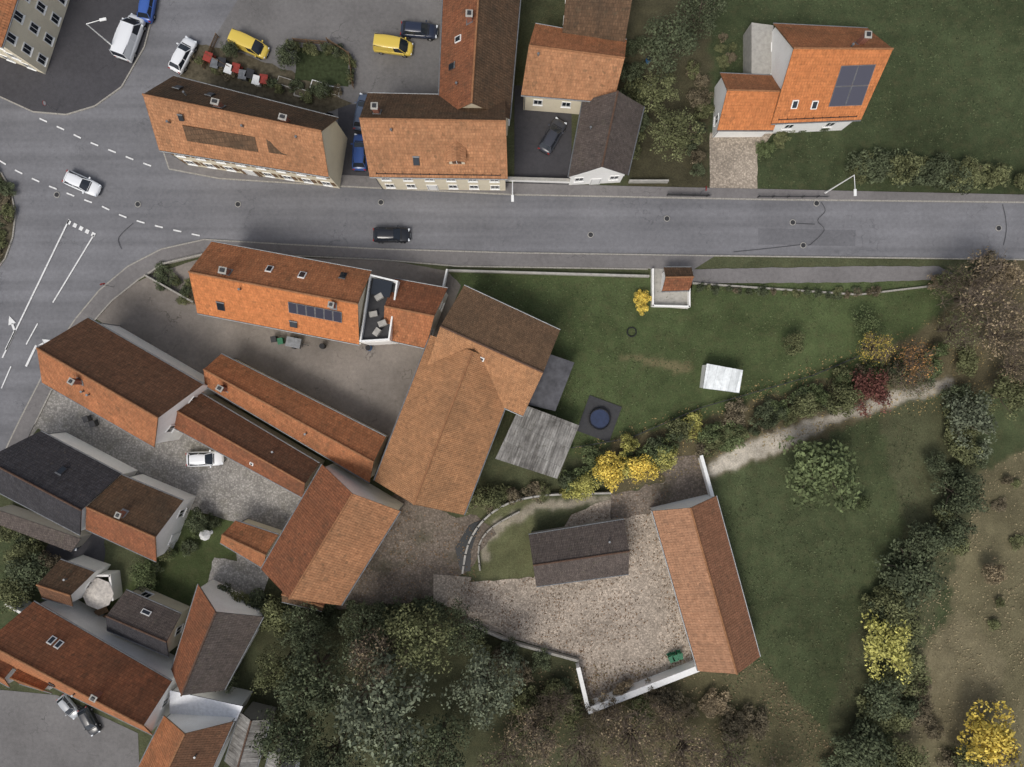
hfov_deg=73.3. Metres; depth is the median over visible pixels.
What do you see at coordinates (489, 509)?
shrub
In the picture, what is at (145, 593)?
window glass
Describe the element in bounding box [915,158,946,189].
shrub
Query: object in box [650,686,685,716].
shrub
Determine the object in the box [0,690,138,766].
car park
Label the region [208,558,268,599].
stone terrace
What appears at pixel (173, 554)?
shrub
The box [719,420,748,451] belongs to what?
shrub
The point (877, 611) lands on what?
shrub
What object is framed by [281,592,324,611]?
rusty shed
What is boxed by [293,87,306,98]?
raised bed
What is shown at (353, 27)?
courtyard asphalt
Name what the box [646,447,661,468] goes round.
shrub
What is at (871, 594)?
shrub
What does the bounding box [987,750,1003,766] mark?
shrub
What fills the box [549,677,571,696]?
shrub
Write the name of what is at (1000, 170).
shrub
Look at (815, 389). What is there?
shrub
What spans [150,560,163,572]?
shrub
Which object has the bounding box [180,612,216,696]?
ridge tiles
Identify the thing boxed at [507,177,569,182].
street wall
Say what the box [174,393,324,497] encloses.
stable wing
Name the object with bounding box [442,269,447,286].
garden wall
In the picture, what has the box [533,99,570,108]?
window frames
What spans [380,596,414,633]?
shrub
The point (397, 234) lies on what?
moving car
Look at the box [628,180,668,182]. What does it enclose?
street wall
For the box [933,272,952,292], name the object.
shrub
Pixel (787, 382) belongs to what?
garden fence
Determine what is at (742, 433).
shrub
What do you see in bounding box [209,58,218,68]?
wheelie bin
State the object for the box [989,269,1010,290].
shrub
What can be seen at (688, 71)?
shrub
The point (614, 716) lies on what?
autumn tree
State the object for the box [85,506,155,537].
ridge tiles
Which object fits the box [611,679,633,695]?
shrub
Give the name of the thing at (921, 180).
shrub
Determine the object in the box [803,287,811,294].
shrub
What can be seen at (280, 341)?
wheelie bin
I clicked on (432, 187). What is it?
window frames
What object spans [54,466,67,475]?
roof fittings
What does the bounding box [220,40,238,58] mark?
tree
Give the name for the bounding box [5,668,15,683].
walls
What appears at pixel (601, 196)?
kerb
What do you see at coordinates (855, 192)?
street lamp
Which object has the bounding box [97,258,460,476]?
farmyard drive
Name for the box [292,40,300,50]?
shrub
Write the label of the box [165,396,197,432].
window frames
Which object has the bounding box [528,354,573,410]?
tin roof shed
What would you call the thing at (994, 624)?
shrub
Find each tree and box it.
[0,574,33,613]
[3,550,53,596]
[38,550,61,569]
[126,558,155,591]
[158,544,173,561]
[183,507,208,532]
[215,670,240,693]
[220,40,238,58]
[249,701,327,766]
[250,642,296,696]
[259,594,294,637]
[273,633,356,718]
[275,41,301,71]
[276,601,334,660]
[304,720,366,766]
[309,80,332,99]
[322,638,435,766]
[337,599,391,654]
[345,624,407,705]
[361,716,424,766]
[382,602,458,674]
[405,711,474,766]
[440,598,488,658]
[440,641,528,731]
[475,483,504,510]
[475,729,524,766]
[500,707,560,766]
[534,684,574,723]
[557,721,606,766]
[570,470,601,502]
[588,700,630,747]
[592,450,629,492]
[599,702,673,766]
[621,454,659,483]
[636,69,682,115]
[637,1,699,79]
[648,106,706,161]
[649,697,688,742]
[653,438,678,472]
[661,721,726,766]
[676,0,727,41]
[716,731,762,766]
[779,434,863,511]
[781,330,805,355]
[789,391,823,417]
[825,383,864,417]
[829,719,898,766]
[849,367,891,416]
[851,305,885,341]
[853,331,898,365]
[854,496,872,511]
[860,609,912,684]
[862,671,906,721]
[873,537,948,613]
[873,584,923,630]
[878,733,929,766]
[889,364,932,398]
[891,338,940,385]
[903,519,950,568]
[920,449,954,480]
[928,262,976,301]
[930,472,990,516]
[936,246,1023,339]
[937,303,994,352]
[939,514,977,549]
[941,387,998,448]
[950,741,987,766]
[955,699,1022,766]
[977,304,1023,360]
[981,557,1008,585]
[984,368,1023,420]
[996,346,1023,383]
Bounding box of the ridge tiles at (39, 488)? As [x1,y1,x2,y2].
[0,467,80,510]
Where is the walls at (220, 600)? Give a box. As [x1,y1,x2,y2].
[201,579,265,671]
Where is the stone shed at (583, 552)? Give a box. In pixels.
[529,518,629,586]
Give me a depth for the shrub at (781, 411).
82.23 m
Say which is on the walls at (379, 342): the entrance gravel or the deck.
the deck
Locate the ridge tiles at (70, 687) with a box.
[0,649,143,726]
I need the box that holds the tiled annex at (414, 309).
[384,278,447,348]
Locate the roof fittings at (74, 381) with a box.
[66,377,89,395]
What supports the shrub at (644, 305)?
on the grass ground at (506, 552)
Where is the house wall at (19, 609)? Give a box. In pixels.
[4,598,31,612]
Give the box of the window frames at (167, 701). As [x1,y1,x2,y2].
[160,695,169,709]
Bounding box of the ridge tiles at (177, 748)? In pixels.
[168,733,184,766]
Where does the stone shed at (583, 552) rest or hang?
on the grass ground at (506, 552)
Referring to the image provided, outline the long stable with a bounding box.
[203,353,387,482]
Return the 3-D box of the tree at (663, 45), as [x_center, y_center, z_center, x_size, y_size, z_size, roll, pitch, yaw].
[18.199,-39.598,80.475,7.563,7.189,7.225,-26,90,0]
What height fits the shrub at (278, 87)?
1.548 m
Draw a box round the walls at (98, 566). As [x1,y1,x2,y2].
[69,555,110,601]
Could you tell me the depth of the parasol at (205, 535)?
82.17 m
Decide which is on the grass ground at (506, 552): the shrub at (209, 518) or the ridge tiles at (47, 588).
the shrub at (209, 518)
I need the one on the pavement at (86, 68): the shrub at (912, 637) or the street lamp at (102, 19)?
the street lamp at (102, 19)
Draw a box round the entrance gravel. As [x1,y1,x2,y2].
[610,455,707,518]
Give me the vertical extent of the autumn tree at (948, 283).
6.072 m
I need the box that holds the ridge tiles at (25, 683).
[9,677,43,690]
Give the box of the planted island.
[0,173,14,262]
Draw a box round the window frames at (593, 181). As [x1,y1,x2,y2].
[569,174,624,184]
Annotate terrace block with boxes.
[743,23,772,73]
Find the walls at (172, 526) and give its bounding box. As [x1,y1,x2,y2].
[131,474,195,556]
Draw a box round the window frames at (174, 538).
[168,507,186,544]
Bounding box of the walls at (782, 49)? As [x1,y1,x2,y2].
[765,28,850,133]
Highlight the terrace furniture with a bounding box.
[369,278,392,336]
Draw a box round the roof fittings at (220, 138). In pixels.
[166,85,296,154]
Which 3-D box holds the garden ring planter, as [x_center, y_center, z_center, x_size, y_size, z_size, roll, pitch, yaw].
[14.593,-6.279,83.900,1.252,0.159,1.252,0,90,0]
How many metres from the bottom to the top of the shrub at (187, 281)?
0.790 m
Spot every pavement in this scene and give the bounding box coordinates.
[0,0,148,113]
[8,240,208,446]
[164,152,1023,201]
[209,240,713,269]
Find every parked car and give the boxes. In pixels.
[56,693,80,719]
[77,705,101,735]
[137,0,156,23]
[168,36,197,74]
[185,450,224,467]
[351,133,367,171]
[353,93,366,131]
[400,20,437,40]
[538,117,566,154]
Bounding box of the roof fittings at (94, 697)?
[46,635,102,702]
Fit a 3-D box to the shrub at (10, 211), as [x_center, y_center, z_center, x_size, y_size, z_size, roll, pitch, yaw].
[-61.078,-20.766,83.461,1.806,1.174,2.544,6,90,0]
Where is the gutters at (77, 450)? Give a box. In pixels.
[0,430,121,535]
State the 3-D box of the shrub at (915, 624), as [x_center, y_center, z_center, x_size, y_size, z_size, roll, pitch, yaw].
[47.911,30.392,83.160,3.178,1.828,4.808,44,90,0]
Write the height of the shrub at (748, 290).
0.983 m
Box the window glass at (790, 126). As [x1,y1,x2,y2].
[785,123,834,127]
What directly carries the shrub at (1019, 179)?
on the grass ground at (506, 552)
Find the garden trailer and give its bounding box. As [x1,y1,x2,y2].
[285,336,308,348]
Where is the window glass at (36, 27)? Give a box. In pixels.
[0,0,64,68]
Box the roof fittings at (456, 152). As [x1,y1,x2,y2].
[370,102,500,175]
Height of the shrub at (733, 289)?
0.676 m
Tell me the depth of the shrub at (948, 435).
82.62 m
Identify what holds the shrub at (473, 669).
on the grass ground at (506, 552)
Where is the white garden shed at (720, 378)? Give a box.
[700,364,742,392]
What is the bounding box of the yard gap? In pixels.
[338,104,368,175]
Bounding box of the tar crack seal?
[118,202,1006,251]
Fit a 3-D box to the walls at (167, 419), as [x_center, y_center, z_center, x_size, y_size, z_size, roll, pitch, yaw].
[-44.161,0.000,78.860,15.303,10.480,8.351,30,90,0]
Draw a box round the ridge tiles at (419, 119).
[359,117,505,121]
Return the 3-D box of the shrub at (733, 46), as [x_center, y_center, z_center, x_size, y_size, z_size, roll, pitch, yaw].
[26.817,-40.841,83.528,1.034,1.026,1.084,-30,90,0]
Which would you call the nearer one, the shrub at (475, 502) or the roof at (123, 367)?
the roof at (123, 367)
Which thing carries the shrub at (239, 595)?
on the stone terrace
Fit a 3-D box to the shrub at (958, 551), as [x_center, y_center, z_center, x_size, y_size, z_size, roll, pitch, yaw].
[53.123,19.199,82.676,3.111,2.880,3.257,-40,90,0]
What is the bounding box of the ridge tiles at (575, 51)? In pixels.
[529,44,624,58]
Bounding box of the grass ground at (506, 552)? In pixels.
[0,0,1023,766]
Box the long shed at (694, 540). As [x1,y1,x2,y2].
[649,494,760,674]
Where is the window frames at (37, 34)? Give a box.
[0,0,67,70]
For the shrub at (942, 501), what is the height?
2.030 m
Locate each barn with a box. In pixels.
[260,463,403,605]
[427,284,559,416]
[567,90,644,184]
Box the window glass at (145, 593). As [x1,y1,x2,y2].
[141,592,181,634]
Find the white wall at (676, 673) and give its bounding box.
[587,660,699,713]
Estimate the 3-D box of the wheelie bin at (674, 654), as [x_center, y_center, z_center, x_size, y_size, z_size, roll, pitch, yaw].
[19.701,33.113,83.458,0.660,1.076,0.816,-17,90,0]
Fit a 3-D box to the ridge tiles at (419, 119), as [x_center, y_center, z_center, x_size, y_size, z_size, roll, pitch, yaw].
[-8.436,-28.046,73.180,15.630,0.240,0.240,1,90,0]
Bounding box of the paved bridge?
[433,574,470,609]
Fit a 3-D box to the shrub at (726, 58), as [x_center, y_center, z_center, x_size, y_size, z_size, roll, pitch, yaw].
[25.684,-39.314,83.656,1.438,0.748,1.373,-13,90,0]
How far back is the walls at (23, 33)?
80.93 m
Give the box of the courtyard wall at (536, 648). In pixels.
[460,618,578,661]
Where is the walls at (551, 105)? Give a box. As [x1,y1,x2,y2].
[523,97,581,113]
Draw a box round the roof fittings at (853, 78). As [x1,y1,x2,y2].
[778,31,875,119]
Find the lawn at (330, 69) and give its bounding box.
[295,47,347,86]
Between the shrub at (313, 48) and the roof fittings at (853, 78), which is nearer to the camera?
the roof fittings at (853, 78)
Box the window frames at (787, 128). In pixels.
[771,42,836,129]
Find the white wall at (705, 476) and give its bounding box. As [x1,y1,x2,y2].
[698,455,713,495]
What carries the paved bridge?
on the gravel yard at (426, 525)
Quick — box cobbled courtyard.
[462,483,692,699]
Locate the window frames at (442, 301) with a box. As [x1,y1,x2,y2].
[430,301,444,335]
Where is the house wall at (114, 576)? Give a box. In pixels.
[96,570,122,600]
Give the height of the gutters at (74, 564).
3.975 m
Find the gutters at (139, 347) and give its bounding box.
[42,317,203,447]
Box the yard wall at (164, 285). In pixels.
[144,274,193,302]
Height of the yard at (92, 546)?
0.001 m
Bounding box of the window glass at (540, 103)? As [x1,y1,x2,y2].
[534,100,569,106]
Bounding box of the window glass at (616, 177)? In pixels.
[575,176,618,183]
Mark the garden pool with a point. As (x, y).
(598, 420)
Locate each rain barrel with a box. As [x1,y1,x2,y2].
[319,343,325,348]
[365,345,371,350]
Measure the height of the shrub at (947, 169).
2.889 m
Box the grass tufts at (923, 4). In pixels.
[708,0,1023,188]
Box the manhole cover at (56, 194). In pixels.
[54,192,59,197]
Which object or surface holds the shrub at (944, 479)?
on the grass ground at (506, 552)
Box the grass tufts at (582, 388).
[465,273,930,443]
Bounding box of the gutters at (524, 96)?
[521,23,626,109]
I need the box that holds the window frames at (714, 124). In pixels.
[713,112,718,126]
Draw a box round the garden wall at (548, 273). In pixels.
[448,269,649,277]
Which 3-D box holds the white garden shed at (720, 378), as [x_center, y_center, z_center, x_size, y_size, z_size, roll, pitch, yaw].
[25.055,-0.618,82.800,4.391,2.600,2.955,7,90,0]
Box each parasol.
[83,578,113,609]
[199,530,212,540]
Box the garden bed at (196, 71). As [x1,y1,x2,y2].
[180,44,351,112]
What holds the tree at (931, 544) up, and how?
on the grass ground at (506, 552)
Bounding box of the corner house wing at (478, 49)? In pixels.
[438,0,520,135]
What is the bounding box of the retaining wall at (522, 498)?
[461,491,610,573]
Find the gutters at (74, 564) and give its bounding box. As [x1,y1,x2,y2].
[42,554,94,606]
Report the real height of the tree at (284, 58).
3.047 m
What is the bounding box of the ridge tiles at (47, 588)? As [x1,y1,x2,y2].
[36,584,70,595]
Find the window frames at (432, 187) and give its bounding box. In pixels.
[381,178,506,189]
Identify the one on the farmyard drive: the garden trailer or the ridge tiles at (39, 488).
the garden trailer
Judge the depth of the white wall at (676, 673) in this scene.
82.12 m
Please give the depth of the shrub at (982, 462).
82.85 m
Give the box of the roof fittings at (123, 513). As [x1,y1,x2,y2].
[114,508,128,518]
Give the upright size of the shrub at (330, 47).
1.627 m
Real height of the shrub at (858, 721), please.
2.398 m
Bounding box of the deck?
[363,278,395,339]
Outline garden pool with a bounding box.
[577,395,621,441]
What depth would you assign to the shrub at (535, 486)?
83.30 m
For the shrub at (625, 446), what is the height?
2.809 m
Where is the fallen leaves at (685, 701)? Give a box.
[480,659,839,766]
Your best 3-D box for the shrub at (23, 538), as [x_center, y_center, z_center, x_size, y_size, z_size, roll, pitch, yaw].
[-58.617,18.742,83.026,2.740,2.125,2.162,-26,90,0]
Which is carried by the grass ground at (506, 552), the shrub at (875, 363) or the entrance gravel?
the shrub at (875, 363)
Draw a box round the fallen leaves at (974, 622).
[891,451,1023,766]
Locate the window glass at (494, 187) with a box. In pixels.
[382,179,498,189]
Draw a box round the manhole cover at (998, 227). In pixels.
[995,225,1001,230]
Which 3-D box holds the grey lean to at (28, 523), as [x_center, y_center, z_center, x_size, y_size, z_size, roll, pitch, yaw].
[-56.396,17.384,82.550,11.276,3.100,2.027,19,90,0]
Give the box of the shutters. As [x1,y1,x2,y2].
[170,153,335,185]
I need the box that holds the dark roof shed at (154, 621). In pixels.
[105,586,189,657]
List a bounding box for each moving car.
[61,170,101,196]
[373,225,410,242]
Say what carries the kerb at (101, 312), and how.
on the farmyard drive
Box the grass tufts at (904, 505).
[715,405,939,766]
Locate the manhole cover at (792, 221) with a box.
[790,219,795,224]
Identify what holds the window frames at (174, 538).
attached to the walls at (172, 526)
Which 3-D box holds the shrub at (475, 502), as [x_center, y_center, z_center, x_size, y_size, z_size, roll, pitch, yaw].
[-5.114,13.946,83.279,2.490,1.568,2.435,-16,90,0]
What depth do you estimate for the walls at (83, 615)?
80.82 m
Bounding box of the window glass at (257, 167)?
[176,154,329,184]
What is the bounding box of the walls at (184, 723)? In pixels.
[167,707,244,766]
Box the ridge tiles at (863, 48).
[794,47,893,49]
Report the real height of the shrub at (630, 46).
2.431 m
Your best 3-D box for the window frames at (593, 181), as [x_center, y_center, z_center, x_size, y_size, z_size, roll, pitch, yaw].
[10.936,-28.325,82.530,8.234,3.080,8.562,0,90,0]
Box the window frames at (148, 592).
[140,590,183,636]
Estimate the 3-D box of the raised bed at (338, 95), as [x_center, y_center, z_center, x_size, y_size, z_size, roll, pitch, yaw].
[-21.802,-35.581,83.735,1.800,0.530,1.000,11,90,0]
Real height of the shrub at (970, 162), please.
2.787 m
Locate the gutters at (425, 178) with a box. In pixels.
[368,92,507,189]
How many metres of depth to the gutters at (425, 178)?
78.04 m
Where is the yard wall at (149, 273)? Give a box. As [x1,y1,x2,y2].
[146,254,201,275]
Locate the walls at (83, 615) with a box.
[40,600,177,730]
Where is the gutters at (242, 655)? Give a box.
[171,584,263,689]
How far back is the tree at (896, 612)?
81.08 m
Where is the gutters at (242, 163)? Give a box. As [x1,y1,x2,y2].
[159,75,338,177]
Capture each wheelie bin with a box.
[81,415,91,422]
[88,419,98,427]
[202,51,215,62]
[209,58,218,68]
[218,57,228,67]
[223,63,231,74]
[231,62,242,73]
[238,69,247,81]
[244,68,256,79]
[251,74,261,86]
[259,74,269,85]
[270,336,277,342]
[277,338,284,344]
[666,652,674,662]
[670,651,678,661]
[676,650,682,659]
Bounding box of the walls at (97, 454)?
[50,432,137,530]
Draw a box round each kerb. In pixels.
[0,0,157,115]
[0,171,16,265]
[6,239,714,447]
[34,253,201,424]
[163,152,1023,202]
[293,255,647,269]
[715,255,1023,259]
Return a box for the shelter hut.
[660,266,693,291]
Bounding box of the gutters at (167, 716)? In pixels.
[137,704,246,766]
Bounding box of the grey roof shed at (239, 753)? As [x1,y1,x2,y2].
[224,702,276,766]
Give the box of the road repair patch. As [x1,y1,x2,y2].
[758,228,855,245]
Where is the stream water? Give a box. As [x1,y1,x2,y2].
[455,520,480,570]
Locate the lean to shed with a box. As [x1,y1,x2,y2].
[220,518,281,567]
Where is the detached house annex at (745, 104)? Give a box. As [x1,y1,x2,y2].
[712,72,780,137]
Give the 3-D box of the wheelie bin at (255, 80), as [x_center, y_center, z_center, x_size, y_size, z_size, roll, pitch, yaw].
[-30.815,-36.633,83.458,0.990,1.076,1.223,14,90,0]
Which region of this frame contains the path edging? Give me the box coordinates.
[692,282,933,295]
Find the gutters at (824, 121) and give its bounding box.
[771,23,867,124]
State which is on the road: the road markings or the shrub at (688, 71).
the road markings
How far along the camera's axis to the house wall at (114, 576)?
82.82 m
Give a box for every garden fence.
[571,407,700,447]
[667,193,709,196]
[701,354,862,407]
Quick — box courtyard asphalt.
[210,0,441,122]
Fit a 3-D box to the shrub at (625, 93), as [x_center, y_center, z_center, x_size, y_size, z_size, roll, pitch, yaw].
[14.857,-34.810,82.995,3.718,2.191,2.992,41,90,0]
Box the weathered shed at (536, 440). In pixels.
[495,406,578,478]
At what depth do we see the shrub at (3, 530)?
82.55 m
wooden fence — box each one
[201,33,218,69]
[292,38,326,43]
[326,37,353,88]
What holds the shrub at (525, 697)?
on the grass ground at (506, 552)
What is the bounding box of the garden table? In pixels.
[94,606,110,617]
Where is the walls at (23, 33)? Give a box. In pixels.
[0,0,69,73]
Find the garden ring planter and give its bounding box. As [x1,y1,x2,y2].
[627,327,636,336]
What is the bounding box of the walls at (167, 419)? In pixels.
[100,323,214,442]
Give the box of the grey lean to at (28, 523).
[0,505,91,551]
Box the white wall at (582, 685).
[576,662,589,707]
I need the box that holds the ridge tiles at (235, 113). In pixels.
[142,93,321,131]
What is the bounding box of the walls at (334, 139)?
[174,121,346,187]
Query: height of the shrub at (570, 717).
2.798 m
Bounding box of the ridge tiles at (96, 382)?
[36,347,157,418]
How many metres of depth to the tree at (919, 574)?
80.50 m
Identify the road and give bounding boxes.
[0,0,1023,450]
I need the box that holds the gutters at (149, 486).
[86,473,183,561]
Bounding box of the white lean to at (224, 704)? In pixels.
[170,687,252,720]
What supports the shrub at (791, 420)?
on the grass ground at (506, 552)
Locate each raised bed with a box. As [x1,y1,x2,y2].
[277,76,291,88]
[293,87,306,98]
[326,86,340,96]
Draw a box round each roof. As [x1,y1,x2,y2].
[0,0,16,47]
[0,431,120,534]
[0,602,171,734]
[0,660,13,686]
[11,669,51,692]
[37,318,202,446]
[37,560,93,605]
[86,475,182,560]
[139,715,233,766]
[143,76,337,176]
[172,584,262,695]
[360,93,507,178]
[521,23,626,100]
[562,0,631,41]
[771,23,891,123]
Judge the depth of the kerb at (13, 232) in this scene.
83.85 m
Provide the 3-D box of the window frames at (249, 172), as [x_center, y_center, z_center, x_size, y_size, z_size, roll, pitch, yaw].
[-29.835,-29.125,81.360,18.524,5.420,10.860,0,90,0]
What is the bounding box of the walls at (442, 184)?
[376,178,505,190]
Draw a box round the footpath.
[693,266,951,282]
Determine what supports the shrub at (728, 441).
on the grass ground at (506, 552)
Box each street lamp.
[86,17,111,45]
[511,180,513,201]
[824,175,856,195]
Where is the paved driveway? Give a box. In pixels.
[709,133,772,188]
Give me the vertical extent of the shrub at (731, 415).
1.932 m
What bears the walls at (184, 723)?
on the grass ground at (506, 552)
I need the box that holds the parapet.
[359,274,398,341]
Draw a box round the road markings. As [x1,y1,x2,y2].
[0,118,199,387]
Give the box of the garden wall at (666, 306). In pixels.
[651,268,689,307]
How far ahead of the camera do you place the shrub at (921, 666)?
82.65 m
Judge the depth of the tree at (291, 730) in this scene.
76.86 m
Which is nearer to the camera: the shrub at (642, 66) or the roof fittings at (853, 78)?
the roof fittings at (853, 78)
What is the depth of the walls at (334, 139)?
80.90 m
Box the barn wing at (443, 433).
[374,335,504,514]
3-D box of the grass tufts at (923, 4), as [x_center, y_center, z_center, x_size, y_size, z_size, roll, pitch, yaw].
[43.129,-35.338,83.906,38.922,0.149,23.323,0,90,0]
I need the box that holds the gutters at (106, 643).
[13,600,171,734]
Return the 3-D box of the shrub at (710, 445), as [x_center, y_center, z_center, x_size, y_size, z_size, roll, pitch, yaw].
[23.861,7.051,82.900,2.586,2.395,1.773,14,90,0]
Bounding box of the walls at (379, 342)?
[361,277,399,344]
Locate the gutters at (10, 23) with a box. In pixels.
[2,0,18,47]
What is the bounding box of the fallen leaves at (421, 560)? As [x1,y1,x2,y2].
[353,509,491,617]
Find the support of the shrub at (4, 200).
on the planted island
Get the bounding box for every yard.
[29,390,300,569]
[43,529,104,571]
[324,494,495,609]
[514,85,571,184]
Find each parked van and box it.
[109,13,146,62]
[227,28,269,59]
[373,33,413,57]
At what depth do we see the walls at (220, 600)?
80.77 m
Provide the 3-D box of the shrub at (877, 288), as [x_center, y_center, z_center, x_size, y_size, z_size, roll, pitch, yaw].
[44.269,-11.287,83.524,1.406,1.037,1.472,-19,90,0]
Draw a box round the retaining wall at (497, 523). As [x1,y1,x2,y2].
[477,511,519,570]
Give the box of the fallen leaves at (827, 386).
[575,289,1023,495]
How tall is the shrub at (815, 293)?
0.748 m
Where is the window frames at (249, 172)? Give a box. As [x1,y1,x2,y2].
[175,154,332,186]
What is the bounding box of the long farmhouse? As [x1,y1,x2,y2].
[188,241,371,345]
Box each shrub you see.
[0,177,16,196]
[0,188,12,209]
[0,213,13,224]
[0,231,7,248]
[0,525,22,542]
[1,202,15,222]
[3,542,33,567]
[14,534,38,548]
[19,537,44,558]
[22,547,42,562]
[144,578,159,588]
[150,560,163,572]
[153,271,171,290]
[154,261,174,280]
[165,549,177,560]
[169,277,182,286]
[170,275,180,285]
[175,290,189,305]
[179,284,191,297]
[180,539,199,556]
[184,278,191,287]
[186,289,194,304]
[190,529,201,539]
[194,56,204,63]
[202,512,217,530]
[209,517,220,527]
[210,67,223,74]
[216,67,223,74]
[217,582,236,595]
[224,72,237,80]
[230,590,250,602]
[242,588,269,620]
[247,594,265,609]
[259,604,282,631]
[263,75,276,87]
[274,83,284,93]
[275,597,298,626]
[279,598,308,619]
[284,39,293,50]
[288,79,303,92]
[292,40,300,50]
[299,89,311,103]
[302,40,319,55]
[302,42,309,52]
[302,603,336,614]
[307,85,316,94]
[309,608,327,623]
[319,42,327,51]
[322,607,340,629]
[324,43,335,55]
[330,84,342,97]
[332,43,345,57]
[336,602,371,634]
[344,54,352,63]
[345,67,354,75]
[345,599,365,620]
[346,74,353,84]
[348,59,356,67]
[363,601,392,621]
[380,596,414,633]
[409,594,446,629]
[467,635,492,664]
[467,659,486,678]
[468,491,480,508]
[482,501,493,513]
[492,646,515,670]
[497,483,512,501]
[500,636,520,662]
[506,487,523,505]
[510,685,540,718]
[513,715,530,737]
[515,661,533,685]
[521,481,545,503]
[523,722,550,747]
[527,740,548,763]
[529,694,559,728]
[530,647,550,672]
[537,481,551,502]
[541,678,567,706]
[543,716,555,730]
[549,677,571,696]
[553,698,584,730]
[557,471,578,488]
[558,684,573,702]
[559,468,581,493]
[559,477,580,499]
[571,690,590,711]
[577,698,595,721]
[580,442,609,468]
[580,462,604,485]
[596,690,621,721]
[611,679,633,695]
[613,452,631,478]
[619,62,641,82]
[620,82,645,105]
[620,432,639,452]
[620,440,646,469]
[624,76,646,107]
[625,39,638,56]
[625,695,651,719]
[629,701,655,727]
[632,143,641,161]
[633,60,646,79]
[633,147,638,159]
[633,298,648,315]
[634,289,643,298]
[635,35,649,48]
[636,132,645,146]
[638,290,651,303]
[640,112,653,131]
[642,678,658,700]
[643,435,663,458]
[643,443,670,465]
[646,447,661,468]
[649,692,670,714]
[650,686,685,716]
[654,433,679,455]
[664,425,687,441]
[666,418,694,442]
[679,133,701,156]
[679,697,699,722]
[681,412,703,439]
[685,61,699,77]
[686,59,700,80]
[686,88,713,110]
[686,120,697,137]
[689,162,705,176]
[690,149,706,163]
[691,121,705,133]
[692,102,714,119]
[694,74,709,89]
[695,433,715,457]
[696,421,722,443]
[697,282,706,291]
[697,690,733,718]
[699,444,717,456]
[700,438,718,449]
[700,688,721,712]
[709,285,718,295]
[713,43,726,52]
[714,430,728,445]
[716,54,729,69]
[716,430,732,451]
[717,54,728,65]
[718,32,727,42]
[718,720,753,748]
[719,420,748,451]
[719,704,747,731]
[721,397,747,426]
[721,425,734,442]
[725,285,731,291]
[726,52,736,63]
[729,42,736,50]
[730,425,745,440]
[732,287,740,293]
[732,424,748,441]
[742,702,769,740]
[744,288,752,294]
[748,405,770,427]
[748,425,761,436]
[754,285,767,295]
[754,400,786,423]
[755,141,770,154]
[756,139,769,159]
[758,421,773,434]
[759,288,768,296]
[760,412,778,429]
[761,396,777,415]
[768,142,777,152]
[770,288,776,295]
[771,399,790,418]
[773,131,790,143]
[773,135,784,149]
[773,407,788,421]
[782,410,798,426]
[786,385,812,409]
[788,387,811,408]
[791,288,802,298]
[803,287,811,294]
[809,383,824,402]
[814,288,819,297]
[817,390,835,404]
[818,754,848,766]
[820,391,835,414]
[825,291,831,298]
[826,388,841,404]
[831,289,841,299]
[832,287,843,296]
[832,363,850,387]
[832,367,852,391]
[832,737,859,757]
[844,150,874,178]
[844,290,851,298]
[849,149,873,183]
[849,161,868,185]
[851,286,862,293]
[851,717,880,740]
[853,287,862,296]
[854,363,873,375]
[855,694,883,720]
[858,593,879,615]
[860,155,896,182]
[860,360,886,376]
[864,374,885,392]
[866,713,897,734]
[867,159,888,183]
[867,595,888,620]
[868,587,889,612]
[871,286,881,296]
[872,147,900,182]
[872,586,894,601]
[873,664,906,693]
[874,610,900,639]
[877,736,893,759]
[878,704,912,734]
[879,563,917,592]
[883,361,909,385]
[884,365,905,389]
[885,153,905,184]
[885,546,913,582]
[890,659,915,679]
[892,349,917,375]
[893,149,914,188]
[893,359,910,378]
[893,626,923,644]
[896,151,925,184]
[896,617,924,651]
[899,695,923,720]
[901,672,931,700]
[903,673,932,701]
[904,649,931,682]
[907,161,944,186]
[908,155,932,174]
[909,694,931,712]
[911,357,936,387]
[913,694,934,726]
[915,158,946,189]
[918,351,943,377]
[919,522,946,544]
[923,716,945,740]
[926,158,953,181]
[926,273,945,289]
[928,341,948,357]
[929,342,949,355]
[932,498,953,518]
[932,507,955,522]
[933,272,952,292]
[934,269,961,293]
[935,152,954,178]
[936,747,958,766]
[937,161,973,194]
[940,382,971,406]
[941,463,961,487]
[942,159,960,188]
[942,399,961,426]
[943,407,961,441]
[943,422,968,448]
[943,485,957,496]
[943,534,970,556]
[944,462,968,487]
[944,492,956,509]
[946,753,965,766]
[947,439,987,469]
[950,164,974,190]
[955,345,980,377]
[958,156,979,183]
[959,163,975,183]
[962,170,983,192]
[963,277,982,291]
[964,422,979,435]
[967,432,976,440]
[970,260,994,285]
[970,441,988,469]
[972,439,993,458]
[974,163,993,184]
[982,250,1005,278]
[985,175,1002,188]
[987,162,1012,186]
[987,619,1001,631]
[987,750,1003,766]
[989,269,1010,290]
[990,497,1007,512]
[994,258,1023,286]
[994,748,1020,766]
[995,597,1004,608]
[1001,476,1013,484]
[1009,535,1023,551]
[1011,478,1021,487]
[1013,172,1023,189]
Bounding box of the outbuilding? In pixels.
[265,737,300,766]

